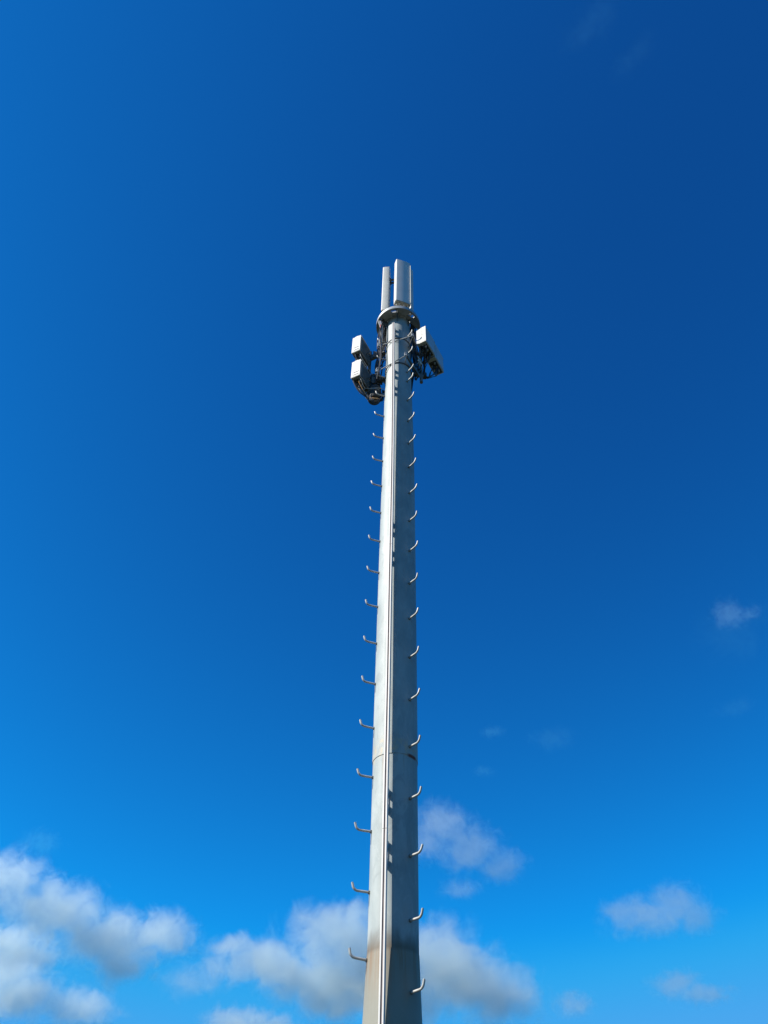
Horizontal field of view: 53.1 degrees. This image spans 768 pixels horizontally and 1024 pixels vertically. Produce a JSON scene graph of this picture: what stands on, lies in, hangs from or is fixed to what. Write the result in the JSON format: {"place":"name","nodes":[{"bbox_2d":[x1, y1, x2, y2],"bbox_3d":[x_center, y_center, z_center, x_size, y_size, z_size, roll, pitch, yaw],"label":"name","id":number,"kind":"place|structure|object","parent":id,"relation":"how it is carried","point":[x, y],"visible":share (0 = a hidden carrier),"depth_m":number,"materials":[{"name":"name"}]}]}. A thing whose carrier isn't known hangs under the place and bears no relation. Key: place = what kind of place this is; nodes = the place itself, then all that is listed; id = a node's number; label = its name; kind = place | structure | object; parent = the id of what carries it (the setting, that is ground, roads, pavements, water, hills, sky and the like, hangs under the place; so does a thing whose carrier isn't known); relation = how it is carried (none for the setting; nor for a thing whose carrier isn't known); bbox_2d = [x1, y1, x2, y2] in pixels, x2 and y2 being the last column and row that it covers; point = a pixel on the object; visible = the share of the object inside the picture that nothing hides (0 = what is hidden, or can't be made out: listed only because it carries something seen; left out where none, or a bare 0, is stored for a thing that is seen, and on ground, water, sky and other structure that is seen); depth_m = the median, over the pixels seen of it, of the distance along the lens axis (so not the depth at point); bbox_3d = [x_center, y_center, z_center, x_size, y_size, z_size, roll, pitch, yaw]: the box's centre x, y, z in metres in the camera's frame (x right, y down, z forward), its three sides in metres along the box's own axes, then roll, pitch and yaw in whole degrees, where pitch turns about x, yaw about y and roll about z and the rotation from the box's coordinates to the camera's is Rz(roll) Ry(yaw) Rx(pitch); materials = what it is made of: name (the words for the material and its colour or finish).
{"place":"outdoors","nodes":[
{"label":"outdoors","id":0,"kind":"place"},
{"bbox_2d":[0,0,767,1023],"label":"sky","id":1,"kind":"structure","parent":0,"point":[205,204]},
{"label":"concrete pad","id":2,"kind":"structure","parent":0,"visible":0},
{"bbox_2d":[348,306,425,1023],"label":"monopole tower","id":3,"kind":"structure","parent":2,"relation":"on","point":[393,988],"depth_m":8.69,"materials":[{"name":"metal"}]},
{"bbox_2d":[351,359,370,391],"bbox_3d":[-0.384,-2.466,14.095,0.255,0.615,0.440,-19,-50,19],"label":"radio unit","id":4,"kind":"object","parent":3,"relation":"attached to","point":[359,370],"visible":0.91,"depth_m":13.97,"materials":[{"name":"white plastic"}]},
{"bbox_2d":[352,335,370,365],"bbox_3d":[-0.398,-3.050,14.705,0.253,0.630,0.434,-20,-50,19],"label":"radio unit","id":5,"kind":"object","parent":3,"relation":"attached to","point":[360,345],"visible":0.83,"depth_m":14.59,"materials":[{"name":"white metal"}]},
{"bbox_2d":[353,354,384,403],"bbox_3d":[-0.293,-2.343,14.085,0.663,1.379,0.369,18,-48,-15],"label":"cable bundle","id":6,"kind":"object","parent":3,"relation":"attached to","point":[365,394],"visible":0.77,"depth_m":13.73,"materials":[{"name":"black plastic"}]},
{"bbox_2d":[367,384,383,404],"bbox_3d":[-0.162,-2.114,13.833,0.280,0.400,0.256,-20,-50,19],"label":"cable canister","id":7,"kind":"object","parent":3,"relation":"attached to","point":[372,392],"visible":0.77,"depth_m":13.75,"materials":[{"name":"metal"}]},
{"bbox_2d":[374,319,385,386],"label":"feeder cables","id":8,"kind":"object","parent":3,"relation":"attached to","point":[379,361],"visible":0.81,"depth_m":14.54,"materials":[{"name":"black rubber"}]},
{"bbox_2d":[378,319,385,350],"bbox_3d":[-0.027,-3.401,15.102,0.153,1.047,0.409,-18,-50,18],"label":"cable bundle","id":9,"kind":"object","parent":3,"relation":"attached to","point":[381,333],"visible":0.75,"depth_m":14.99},
{"bbox_2d":[381,267,395,312],"bbox_3d":[0.127,-4.646,16.430,0.322,1.976,0.330,-3,-47,5],"label":"panel antenna","id":10,"kind":"object","parent":3,"relation":"attached to","point":[386,289],"visible":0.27,"depth_m":16.36,"materials":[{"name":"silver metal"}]},
{"bbox_2d":[394,259,410,307],"bbox_3d":[0.362,-4.737,16.184,0.329,1.886,0.312,15,-48,-12],"label":"panel antenna","id":11,"kind":"object","parent":3,"relation":"attached to","point":[402,283],"visible":0.84,"depth_m":16.00,"materials":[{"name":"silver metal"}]},
{"bbox_2d":[409,269,413,315],"bbox_3d":[0.424,-4.660,16.315,0.330,1.931,0.262,-32,-55,28],"label":"panel antenna","id":12,"kind":"object","parent":3,"relation":"attached to","point":[411,308],"visible":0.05,"depth_m":16.17,"materials":[{"name":"white plastic"}]},
{"bbox_2d":[410,324,420,380],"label":"feeder cables","id":13,"kind":"object","parent":3,"relation":"attached to","point":[414,358],"visible":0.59,"depth_m":14.68,"materials":[{"name":"black rubber"}]},
{"bbox_2d":[411,345,438,388],"bbox_3d":[0.761,-2.614,14.489,0.417,1.434,0.726,-19,-50,19],"label":"cable bundle","id":14,"kind":"object","parent":3,"relation":"attached to","point":[423,363],"visible":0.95,"depth_m":14.48,"materials":[{"name":"black plastic"}]},
{"bbox_2d":[416,326,434,358],"bbox_3d":[0.815,-3.238,14.814,0.206,0.640,0.419,-22,-51,21],"label":"radio unit","id":15,"kind":"object","parent":3,"relation":"attached to","point":[423,336],"visible":0.92,"depth_m":14.67,"materials":[{"name":"white plastic"}]},
{"bbox_2d":[428,342,443,375],"bbox_3d":[1.007,-2.965,15.047,0.199,0.639,0.447,-20,-50,20],"label":"radio unit","id":16,"kind":"object","parent":3,"relation":"attached to","point":[436,359],"visible":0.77,"depth_m":14.88,"materials":[{"name":"grey metal"}]}
]}

